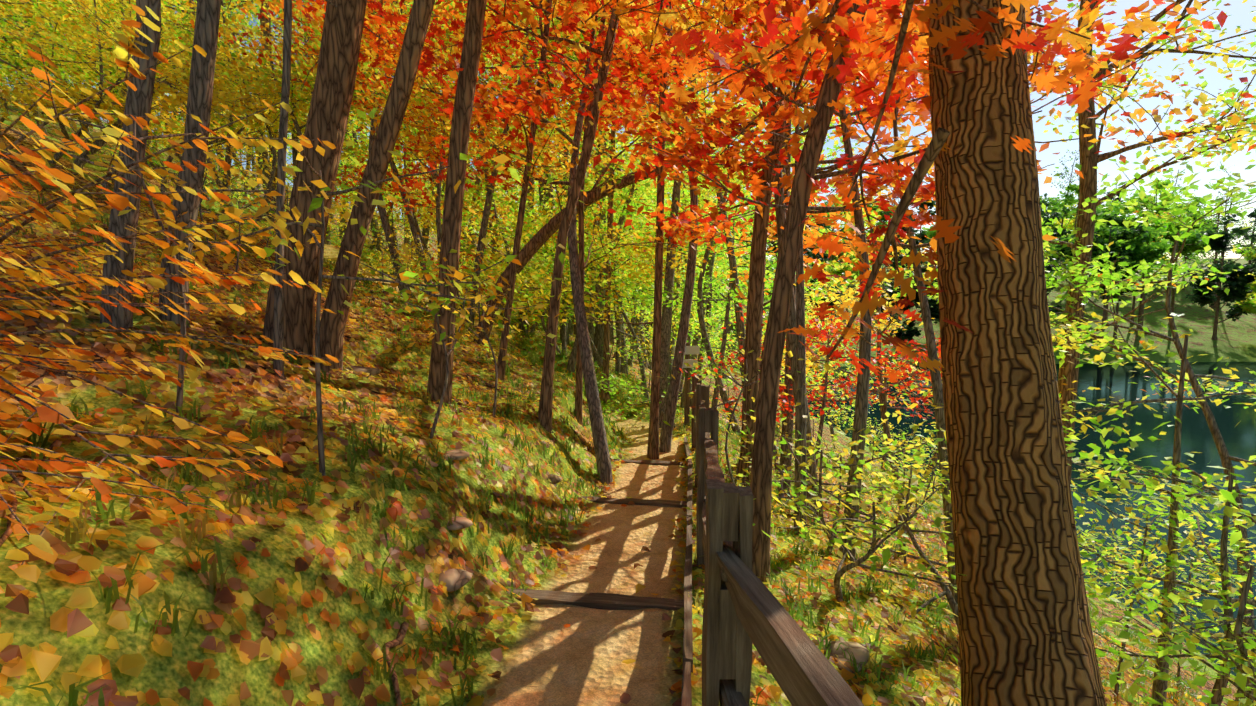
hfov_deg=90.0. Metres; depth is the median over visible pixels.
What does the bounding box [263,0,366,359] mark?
tree
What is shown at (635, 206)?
tree
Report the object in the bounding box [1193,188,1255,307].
tree
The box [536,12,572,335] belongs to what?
understory
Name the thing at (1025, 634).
big oak tree
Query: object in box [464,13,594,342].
understory
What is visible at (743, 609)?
wooden fence
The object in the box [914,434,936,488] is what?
sapling
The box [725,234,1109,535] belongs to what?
tree
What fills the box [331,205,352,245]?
sapling
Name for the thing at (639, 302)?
understory
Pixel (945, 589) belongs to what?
understory
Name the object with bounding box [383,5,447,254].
understory
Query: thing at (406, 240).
understory
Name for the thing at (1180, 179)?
tree
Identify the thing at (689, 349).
trail sign post
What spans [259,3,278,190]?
tree
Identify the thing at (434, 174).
understory
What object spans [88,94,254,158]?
understory
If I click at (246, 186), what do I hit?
understory
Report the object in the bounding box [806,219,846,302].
shore tree
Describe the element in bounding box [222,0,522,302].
tree
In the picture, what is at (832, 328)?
tree
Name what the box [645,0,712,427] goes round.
tree
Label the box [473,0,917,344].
arching tree
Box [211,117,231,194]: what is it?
understory
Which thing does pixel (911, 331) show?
shore tree
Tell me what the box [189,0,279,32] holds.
understory
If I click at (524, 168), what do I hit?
understory
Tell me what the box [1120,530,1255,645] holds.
sapling
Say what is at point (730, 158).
tree
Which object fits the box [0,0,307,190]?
tree
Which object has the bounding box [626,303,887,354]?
understory
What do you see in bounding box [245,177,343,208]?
sapling
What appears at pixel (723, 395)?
tree
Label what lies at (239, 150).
understory
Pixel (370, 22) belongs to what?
tree
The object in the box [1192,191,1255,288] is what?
tree
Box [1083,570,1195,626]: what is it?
sapling
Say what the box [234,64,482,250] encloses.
tree
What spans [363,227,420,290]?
sapling
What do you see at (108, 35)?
tree
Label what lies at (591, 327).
tree
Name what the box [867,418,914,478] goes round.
sapling
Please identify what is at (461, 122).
tree
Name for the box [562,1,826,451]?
tree
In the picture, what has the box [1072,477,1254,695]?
sapling
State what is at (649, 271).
tree
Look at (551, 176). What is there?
understory
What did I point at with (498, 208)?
tree
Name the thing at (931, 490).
sapling
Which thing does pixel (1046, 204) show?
shore tree
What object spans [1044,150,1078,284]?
tree
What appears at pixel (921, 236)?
shore tree
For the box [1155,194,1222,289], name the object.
shore tree
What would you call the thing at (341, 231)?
understory
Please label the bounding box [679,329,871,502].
understory
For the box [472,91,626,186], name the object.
understory
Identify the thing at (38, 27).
understory
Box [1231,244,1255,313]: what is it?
shore tree
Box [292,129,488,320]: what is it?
tree
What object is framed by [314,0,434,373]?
tree
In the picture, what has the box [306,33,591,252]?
tree
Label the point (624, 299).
understory
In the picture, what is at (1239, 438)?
lake water
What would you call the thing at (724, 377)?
sapling
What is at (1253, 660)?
sapling
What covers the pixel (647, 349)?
sapling
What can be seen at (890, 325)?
understory
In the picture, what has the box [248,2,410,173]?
understory
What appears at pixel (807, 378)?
sapling
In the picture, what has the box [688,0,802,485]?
tree
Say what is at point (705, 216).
understory
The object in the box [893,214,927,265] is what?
shore tree
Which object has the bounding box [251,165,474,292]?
understory
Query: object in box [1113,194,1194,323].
shore tree
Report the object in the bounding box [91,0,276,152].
understory
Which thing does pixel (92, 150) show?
understory
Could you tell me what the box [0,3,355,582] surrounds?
beech sapling
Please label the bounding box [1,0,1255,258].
sky
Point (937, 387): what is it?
tree
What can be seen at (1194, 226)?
shore tree
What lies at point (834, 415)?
sapling
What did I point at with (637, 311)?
tree
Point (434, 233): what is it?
understory
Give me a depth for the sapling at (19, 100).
12.03 m
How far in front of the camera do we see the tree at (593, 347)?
12.48 m
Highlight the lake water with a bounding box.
[780,361,1255,675]
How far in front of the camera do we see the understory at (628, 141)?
16.43 m
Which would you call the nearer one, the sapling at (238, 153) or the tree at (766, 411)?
the tree at (766, 411)
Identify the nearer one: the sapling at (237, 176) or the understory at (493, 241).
the sapling at (237, 176)
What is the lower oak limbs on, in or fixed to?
attached to the big oak tree at (1025, 634)
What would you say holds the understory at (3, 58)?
on the terrain at (548, 659)
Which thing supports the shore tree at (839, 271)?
on the terrain at (548, 659)
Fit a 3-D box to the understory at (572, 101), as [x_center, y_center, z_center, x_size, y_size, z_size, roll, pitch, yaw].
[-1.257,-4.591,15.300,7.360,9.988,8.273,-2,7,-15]
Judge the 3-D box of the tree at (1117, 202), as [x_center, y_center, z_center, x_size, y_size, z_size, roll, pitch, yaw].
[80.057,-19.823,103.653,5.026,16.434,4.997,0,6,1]
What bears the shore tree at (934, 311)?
on the terrain at (548, 659)
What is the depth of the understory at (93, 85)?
24.99 m
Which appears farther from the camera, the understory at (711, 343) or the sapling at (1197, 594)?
the understory at (711, 343)
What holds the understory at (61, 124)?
on the terrain at (548, 659)
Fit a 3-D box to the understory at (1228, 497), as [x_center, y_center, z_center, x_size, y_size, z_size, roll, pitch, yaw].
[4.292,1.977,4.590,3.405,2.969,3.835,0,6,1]
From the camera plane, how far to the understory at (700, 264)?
25.26 m
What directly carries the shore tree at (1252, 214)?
on the terrain at (548, 659)
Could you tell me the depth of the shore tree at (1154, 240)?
75.85 m
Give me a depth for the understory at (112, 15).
12.11 m
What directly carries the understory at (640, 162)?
on the terrain at (548, 659)
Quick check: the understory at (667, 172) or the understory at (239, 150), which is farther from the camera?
the understory at (667, 172)
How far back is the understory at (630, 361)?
17.95 m
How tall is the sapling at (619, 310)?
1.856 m
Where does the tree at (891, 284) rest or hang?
on the terrain at (548, 659)
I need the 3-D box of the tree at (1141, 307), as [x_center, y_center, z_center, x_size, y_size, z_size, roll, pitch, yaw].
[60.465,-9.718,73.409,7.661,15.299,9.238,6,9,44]
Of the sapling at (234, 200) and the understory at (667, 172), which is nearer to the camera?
the sapling at (234, 200)
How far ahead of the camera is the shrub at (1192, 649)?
4.16 m
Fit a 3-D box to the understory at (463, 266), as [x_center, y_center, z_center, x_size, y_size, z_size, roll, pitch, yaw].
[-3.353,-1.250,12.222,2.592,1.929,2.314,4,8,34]
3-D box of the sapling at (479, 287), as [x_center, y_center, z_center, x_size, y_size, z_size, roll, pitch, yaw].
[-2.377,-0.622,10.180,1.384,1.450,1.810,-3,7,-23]
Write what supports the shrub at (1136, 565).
on the terrain at (548, 659)
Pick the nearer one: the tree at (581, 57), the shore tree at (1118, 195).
the tree at (581, 57)
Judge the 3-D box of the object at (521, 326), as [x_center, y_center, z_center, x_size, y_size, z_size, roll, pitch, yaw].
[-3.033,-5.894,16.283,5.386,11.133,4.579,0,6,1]
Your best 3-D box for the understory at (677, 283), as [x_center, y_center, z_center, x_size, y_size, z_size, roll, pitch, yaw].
[1.724,-3.830,13.941,5.937,10.536,7.705,0,6,1]
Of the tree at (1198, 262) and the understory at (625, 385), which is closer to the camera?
the understory at (625, 385)
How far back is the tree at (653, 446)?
8.66 m
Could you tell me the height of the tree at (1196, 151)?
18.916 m
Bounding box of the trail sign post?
[674,342,699,426]
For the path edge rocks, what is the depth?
3.76 m
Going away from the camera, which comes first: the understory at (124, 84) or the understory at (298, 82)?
the understory at (124, 84)
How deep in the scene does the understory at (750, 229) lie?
18.47 m
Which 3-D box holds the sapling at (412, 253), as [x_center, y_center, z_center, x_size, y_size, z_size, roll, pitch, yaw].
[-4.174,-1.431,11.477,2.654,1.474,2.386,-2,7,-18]
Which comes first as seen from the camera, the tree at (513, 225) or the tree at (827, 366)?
the tree at (827, 366)
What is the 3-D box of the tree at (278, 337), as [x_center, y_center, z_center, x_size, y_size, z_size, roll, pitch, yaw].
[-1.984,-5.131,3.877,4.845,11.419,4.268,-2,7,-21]
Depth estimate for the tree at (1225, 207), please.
105.89 m
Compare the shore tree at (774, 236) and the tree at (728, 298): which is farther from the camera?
the shore tree at (774, 236)
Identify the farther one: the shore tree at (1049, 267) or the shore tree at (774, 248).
the shore tree at (774, 248)
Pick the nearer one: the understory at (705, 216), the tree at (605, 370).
the tree at (605, 370)
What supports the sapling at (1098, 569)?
on the terrain at (548, 659)
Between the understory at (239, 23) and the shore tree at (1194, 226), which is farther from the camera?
the shore tree at (1194, 226)
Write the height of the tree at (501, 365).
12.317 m
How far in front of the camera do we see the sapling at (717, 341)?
17.20 m
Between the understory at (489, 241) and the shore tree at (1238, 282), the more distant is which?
the shore tree at (1238, 282)
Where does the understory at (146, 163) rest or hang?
on the terrain at (548, 659)
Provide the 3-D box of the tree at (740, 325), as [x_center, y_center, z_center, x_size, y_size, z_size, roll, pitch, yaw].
[0.905,-2.389,13.445,6.386,8.500,5.923,0,6,1]
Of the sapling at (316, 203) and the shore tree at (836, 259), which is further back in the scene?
the shore tree at (836, 259)
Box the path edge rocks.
[343,366,868,672]
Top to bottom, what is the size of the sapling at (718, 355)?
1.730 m
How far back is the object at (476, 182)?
18.58 m
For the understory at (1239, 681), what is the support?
on the terrain at (548, 659)
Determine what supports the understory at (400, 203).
on the terrain at (548, 659)
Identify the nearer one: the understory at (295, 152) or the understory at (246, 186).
the understory at (295, 152)
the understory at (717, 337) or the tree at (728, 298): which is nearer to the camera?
the tree at (728, 298)
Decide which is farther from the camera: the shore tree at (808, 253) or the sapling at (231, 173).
the shore tree at (808, 253)
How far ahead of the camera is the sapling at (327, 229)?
14.45 m
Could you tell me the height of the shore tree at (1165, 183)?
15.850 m
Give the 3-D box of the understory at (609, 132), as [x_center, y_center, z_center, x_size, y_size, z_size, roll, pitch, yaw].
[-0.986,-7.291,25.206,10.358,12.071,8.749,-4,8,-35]
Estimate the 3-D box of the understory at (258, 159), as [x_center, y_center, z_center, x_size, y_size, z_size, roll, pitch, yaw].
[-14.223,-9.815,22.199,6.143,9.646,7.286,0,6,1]
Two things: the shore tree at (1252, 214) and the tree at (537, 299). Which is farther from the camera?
the shore tree at (1252, 214)
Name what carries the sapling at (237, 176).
on the terrain at (548, 659)
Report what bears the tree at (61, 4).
on the terrain at (548, 659)
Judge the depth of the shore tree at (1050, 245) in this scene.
67.11 m
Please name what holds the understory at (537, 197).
on the terrain at (548, 659)
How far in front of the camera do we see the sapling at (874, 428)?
24.82 m
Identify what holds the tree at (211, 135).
on the terrain at (548, 659)
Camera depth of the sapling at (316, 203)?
3.23 m
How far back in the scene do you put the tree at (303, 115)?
12.64 m
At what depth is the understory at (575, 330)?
16.31 m
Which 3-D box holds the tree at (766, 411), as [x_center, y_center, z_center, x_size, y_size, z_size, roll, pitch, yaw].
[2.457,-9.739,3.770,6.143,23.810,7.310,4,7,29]
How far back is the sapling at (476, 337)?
6.08 m
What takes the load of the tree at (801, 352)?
on the terrain at (548, 659)
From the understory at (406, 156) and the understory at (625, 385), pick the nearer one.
the understory at (625, 385)
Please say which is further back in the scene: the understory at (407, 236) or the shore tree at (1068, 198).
the shore tree at (1068, 198)
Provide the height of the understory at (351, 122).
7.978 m
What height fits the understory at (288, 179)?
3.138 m
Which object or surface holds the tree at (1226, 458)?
on the terrain at (548, 659)
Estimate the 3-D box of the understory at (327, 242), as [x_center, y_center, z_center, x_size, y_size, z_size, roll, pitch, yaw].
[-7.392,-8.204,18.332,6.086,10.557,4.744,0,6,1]
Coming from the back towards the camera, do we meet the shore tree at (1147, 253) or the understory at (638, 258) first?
the shore tree at (1147, 253)
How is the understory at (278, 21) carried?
on the terrain at (548, 659)
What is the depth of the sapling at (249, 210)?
8.87 m
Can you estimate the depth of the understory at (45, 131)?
15.05 m
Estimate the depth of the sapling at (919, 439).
11.71 m
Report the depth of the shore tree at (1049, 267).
71.37 m
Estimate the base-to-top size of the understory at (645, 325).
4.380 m
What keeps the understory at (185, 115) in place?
on the terrain at (548, 659)
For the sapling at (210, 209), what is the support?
on the terrain at (548, 659)
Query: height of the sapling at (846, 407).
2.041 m
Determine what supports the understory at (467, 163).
on the terrain at (548, 659)
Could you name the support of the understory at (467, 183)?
on the terrain at (548, 659)
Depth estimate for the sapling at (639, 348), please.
13.53 m
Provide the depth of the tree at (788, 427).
6.80 m
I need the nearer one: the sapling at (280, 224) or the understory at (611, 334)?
the sapling at (280, 224)
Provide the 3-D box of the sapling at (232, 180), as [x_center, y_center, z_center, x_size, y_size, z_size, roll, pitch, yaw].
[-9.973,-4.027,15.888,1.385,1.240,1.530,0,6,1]
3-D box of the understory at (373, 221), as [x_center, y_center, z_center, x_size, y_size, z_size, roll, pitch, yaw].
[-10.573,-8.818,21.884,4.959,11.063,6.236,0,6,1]
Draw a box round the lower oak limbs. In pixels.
[279,0,1190,382]
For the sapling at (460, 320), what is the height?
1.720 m
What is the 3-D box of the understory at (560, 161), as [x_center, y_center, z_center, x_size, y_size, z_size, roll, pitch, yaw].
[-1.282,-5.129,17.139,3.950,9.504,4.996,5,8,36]
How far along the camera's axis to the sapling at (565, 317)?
13.64 m
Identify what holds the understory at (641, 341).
on the terrain at (548, 659)
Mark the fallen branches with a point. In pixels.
(388, 645)
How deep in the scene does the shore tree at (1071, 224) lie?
108.30 m
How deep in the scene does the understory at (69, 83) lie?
13.29 m
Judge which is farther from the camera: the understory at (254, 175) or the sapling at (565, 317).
the understory at (254, 175)
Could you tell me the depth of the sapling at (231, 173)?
17.32 m
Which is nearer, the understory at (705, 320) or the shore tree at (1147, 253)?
the understory at (705, 320)
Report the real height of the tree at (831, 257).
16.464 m
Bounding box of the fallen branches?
[0,231,947,705]
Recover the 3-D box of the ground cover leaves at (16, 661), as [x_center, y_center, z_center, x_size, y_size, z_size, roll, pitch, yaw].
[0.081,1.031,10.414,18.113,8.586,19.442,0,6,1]
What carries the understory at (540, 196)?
on the terrain at (548, 659)
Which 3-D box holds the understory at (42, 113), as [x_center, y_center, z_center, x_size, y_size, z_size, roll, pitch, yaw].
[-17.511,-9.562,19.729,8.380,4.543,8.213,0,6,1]
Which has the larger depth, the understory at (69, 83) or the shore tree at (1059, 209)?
the shore tree at (1059, 209)
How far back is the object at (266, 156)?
14.20 m
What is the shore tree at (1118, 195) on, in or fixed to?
on the terrain at (548, 659)
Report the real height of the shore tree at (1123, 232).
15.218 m
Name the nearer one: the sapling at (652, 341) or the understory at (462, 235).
the sapling at (652, 341)
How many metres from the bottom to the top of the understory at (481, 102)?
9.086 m
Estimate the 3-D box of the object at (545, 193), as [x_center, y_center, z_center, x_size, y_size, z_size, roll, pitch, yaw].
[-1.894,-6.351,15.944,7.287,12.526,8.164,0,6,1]
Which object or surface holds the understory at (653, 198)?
on the terrain at (548, 659)
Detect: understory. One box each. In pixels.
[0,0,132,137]
[0,0,172,153]
[0,0,176,183]
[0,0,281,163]
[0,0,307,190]
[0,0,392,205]
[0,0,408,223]
[0,1,125,135]
[0,2,119,123]
[0,5,277,175]
[0,9,171,116]
[1,0,126,143]
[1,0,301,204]
[1,3,108,71]
[1,26,170,131]
[3,20,183,126]
[11,0,178,128]
[49,0,302,169]
[67,0,272,182]
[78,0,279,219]
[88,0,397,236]
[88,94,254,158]
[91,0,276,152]
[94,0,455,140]
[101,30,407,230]
[103,50,257,175]
[104,0,251,172]
[110,112,428,211]
[118,0,256,169]
[155,106,287,183]
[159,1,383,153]
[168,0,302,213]
[175,5,323,134]
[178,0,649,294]
[179,0,436,181]
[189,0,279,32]
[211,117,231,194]
[219,42,415,229]
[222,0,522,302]
[223,0,303,202]
[230,17,307,196]
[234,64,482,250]
[241,56,257,189]
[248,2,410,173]
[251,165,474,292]
[255,0,381,251]
[286,91,518,286]
[292,12,330,244]
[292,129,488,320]
[301,1,559,235]
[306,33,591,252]
[310,0,437,249]
[336,133,554,231]
[338,47,562,261]
[339,109,350,238]
[339,121,474,264]
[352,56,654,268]
[362,6,519,265]
[363,1,713,324]
[373,0,501,227]
[376,178,510,257]
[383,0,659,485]
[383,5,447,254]
[390,158,538,295]
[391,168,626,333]
[393,0,504,321]
[394,192,539,281]
[395,157,536,218]
[402,238,533,316]
[404,79,428,248]
[407,68,526,281]
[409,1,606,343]
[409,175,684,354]
[409,206,592,322]
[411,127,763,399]
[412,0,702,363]
[422,1,633,180]
[425,98,683,325]
[428,0,545,325]
[430,0,599,334]
[432,0,735,309]
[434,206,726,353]
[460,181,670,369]
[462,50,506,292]
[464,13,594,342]
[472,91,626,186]
[481,131,706,222]
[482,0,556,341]
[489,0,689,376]
[490,10,639,189]
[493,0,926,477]
[495,253,747,339]
[500,142,718,341]
[505,132,716,330]
[505,248,729,369]
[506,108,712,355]
[507,191,776,325]
[510,22,690,368]
[512,157,656,356]
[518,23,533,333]
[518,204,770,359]
[529,10,658,342]
[533,167,682,368]
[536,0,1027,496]
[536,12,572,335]
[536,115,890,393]
[537,126,755,189]
[538,33,608,207]
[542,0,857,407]
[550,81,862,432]
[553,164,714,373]
[557,143,727,380]
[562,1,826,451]
[583,310,785,427]
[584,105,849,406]
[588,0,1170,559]
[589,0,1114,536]
[596,257,747,366]
[597,6,810,387]
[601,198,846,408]
[606,189,773,366]
[611,294,736,346]
[613,170,751,318]
[613,302,733,337]
[622,279,839,399]
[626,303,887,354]
[648,222,727,301]
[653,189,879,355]
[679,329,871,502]
[680,385,946,567]
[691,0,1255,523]
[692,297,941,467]
[703,242,882,413]
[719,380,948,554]
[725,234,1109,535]
[737,424,965,649]
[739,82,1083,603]
[761,296,909,437]
[774,418,1185,662]
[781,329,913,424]
[805,323,940,514]
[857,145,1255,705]
[870,308,1098,528]
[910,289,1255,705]
[944,421,1255,705]
[1084,565,1255,705]
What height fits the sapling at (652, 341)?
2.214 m
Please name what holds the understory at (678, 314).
on the terrain at (548, 659)
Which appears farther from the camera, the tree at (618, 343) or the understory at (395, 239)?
the understory at (395, 239)
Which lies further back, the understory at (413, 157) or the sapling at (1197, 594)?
the understory at (413, 157)
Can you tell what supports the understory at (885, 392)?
on the terrain at (548, 659)
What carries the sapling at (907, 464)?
on the terrain at (548, 659)
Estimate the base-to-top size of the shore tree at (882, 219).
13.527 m
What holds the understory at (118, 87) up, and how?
on the terrain at (548, 659)
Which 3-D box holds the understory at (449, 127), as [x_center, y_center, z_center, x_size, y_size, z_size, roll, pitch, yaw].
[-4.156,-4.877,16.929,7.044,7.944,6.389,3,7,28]
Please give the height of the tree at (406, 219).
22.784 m
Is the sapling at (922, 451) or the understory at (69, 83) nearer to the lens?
the sapling at (922, 451)
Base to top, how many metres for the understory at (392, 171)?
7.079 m
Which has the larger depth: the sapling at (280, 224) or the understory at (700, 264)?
the understory at (700, 264)
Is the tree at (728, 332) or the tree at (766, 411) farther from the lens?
the tree at (728, 332)
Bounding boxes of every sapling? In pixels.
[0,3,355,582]
[0,81,407,413]
[1,75,70,116]
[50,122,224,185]
[104,117,292,249]
[109,177,287,290]
[145,192,246,240]
[151,108,565,476]
[173,157,255,187]
[207,194,336,269]
[218,171,259,197]
[222,144,253,198]
[244,210,350,248]
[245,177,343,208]
[276,239,555,442]
[323,233,477,298]
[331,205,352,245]
[337,221,403,256]
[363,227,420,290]
[421,278,588,417]
[456,270,523,310]
[536,276,588,352]
[594,296,643,360]
[612,334,700,365]
[614,325,673,391]
[620,309,707,390]
[651,329,735,356]
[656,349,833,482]
[701,354,735,397]
[705,344,738,388]
[725,355,831,384]
[794,402,873,445]
[810,394,877,457]
[837,423,940,567]
[848,417,896,460]
[865,451,941,503]
[866,412,939,515]
[866,444,939,477]
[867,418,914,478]
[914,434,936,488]
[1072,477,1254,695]
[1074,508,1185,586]
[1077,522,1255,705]
[1083,535,1255,685]
[1083,549,1112,594]
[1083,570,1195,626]
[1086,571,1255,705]
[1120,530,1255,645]
[1179,620,1255,705]
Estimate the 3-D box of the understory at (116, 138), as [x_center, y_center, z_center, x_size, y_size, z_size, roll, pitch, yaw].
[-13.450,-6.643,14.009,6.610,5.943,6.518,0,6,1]
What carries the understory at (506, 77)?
on the terrain at (548, 659)
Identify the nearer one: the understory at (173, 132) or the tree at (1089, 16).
the tree at (1089, 16)
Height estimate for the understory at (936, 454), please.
3.699 m
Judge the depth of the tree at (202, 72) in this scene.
4.12 m
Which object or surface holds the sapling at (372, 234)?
on the terrain at (548, 659)
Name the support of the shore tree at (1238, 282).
on the terrain at (548, 659)
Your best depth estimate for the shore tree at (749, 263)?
69.49 m
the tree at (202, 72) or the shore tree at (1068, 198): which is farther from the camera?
the shore tree at (1068, 198)
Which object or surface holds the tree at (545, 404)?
on the terrain at (548, 659)
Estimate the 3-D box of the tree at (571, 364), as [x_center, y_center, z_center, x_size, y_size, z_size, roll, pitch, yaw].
[-0.369,-2.715,12.673,6.458,6.762,5.471,0,6,1]
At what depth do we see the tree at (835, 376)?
16.28 m
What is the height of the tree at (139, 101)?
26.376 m
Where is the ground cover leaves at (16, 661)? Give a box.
[0,169,1239,705]
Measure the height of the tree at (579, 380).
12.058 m
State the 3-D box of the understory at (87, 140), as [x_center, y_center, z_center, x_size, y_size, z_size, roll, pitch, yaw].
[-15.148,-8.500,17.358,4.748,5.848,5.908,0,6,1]
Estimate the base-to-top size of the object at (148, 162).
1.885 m
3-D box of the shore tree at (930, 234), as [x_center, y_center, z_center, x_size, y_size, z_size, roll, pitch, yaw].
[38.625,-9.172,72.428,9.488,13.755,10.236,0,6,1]
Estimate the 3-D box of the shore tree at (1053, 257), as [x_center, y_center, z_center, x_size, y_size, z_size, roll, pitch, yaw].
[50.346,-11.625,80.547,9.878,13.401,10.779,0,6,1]
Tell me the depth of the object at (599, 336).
14.37 m
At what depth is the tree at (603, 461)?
7.12 m
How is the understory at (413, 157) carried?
on the terrain at (548, 659)
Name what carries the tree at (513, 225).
on the terrain at (548, 659)
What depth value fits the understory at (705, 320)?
13.45 m
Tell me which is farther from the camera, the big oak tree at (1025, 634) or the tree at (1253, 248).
the tree at (1253, 248)
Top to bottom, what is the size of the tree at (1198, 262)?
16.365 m
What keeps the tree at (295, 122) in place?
on the terrain at (548, 659)
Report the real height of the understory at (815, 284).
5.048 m
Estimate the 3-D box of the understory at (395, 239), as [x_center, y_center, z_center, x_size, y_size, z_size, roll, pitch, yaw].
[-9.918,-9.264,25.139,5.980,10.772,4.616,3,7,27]
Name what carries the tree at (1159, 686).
on the terrain at (548, 659)
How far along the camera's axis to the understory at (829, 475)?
5.57 m
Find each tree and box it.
[100,0,385,329]
[159,0,220,327]
[217,0,752,327]
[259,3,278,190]
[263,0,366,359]
[273,0,291,377]
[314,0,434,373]
[394,69,414,251]
[427,0,486,406]
[430,0,617,383]
[435,0,693,432]
[442,75,759,373]
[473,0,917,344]
[486,0,688,424]
[486,1,694,402]
[507,7,809,392]
[512,0,695,459]
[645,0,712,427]
[682,209,776,362]
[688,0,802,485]
[715,208,775,328]
[738,192,776,244]
[750,0,1171,581]
[766,197,803,258]
[776,215,841,341]
[778,0,1255,486]
[804,190,854,276]
[806,189,856,304]
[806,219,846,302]
[811,192,884,323]
[865,201,895,234]
[875,232,936,353]
[881,188,906,288]
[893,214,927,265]
[900,192,935,279]
[918,239,940,343]
[922,222,937,280]
[929,0,1106,705]
[1040,193,1069,218]
[1040,201,1049,210]
[1040,207,1075,316]
[1041,210,1063,258]
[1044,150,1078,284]
[1044,183,1111,251]
[1044,244,1056,281]
[1050,215,1076,278]
[1051,210,1150,349]
[1063,214,1160,322]
[1066,193,1173,339]
[1102,190,1121,212]
[1104,183,1135,216]
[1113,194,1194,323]
[1125,204,1187,332]
[1126,169,1184,267]
[1136,178,1176,253]
[1152,189,1241,325]
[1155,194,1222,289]
[1167,203,1220,253]
[1183,214,1255,339]
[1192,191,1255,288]
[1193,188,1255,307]
[1206,164,1254,238]
[1212,208,1255,274]
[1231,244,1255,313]
[1238,230,1255,261]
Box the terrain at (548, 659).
[0,89,1255,705]
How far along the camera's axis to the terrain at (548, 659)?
3.47 m

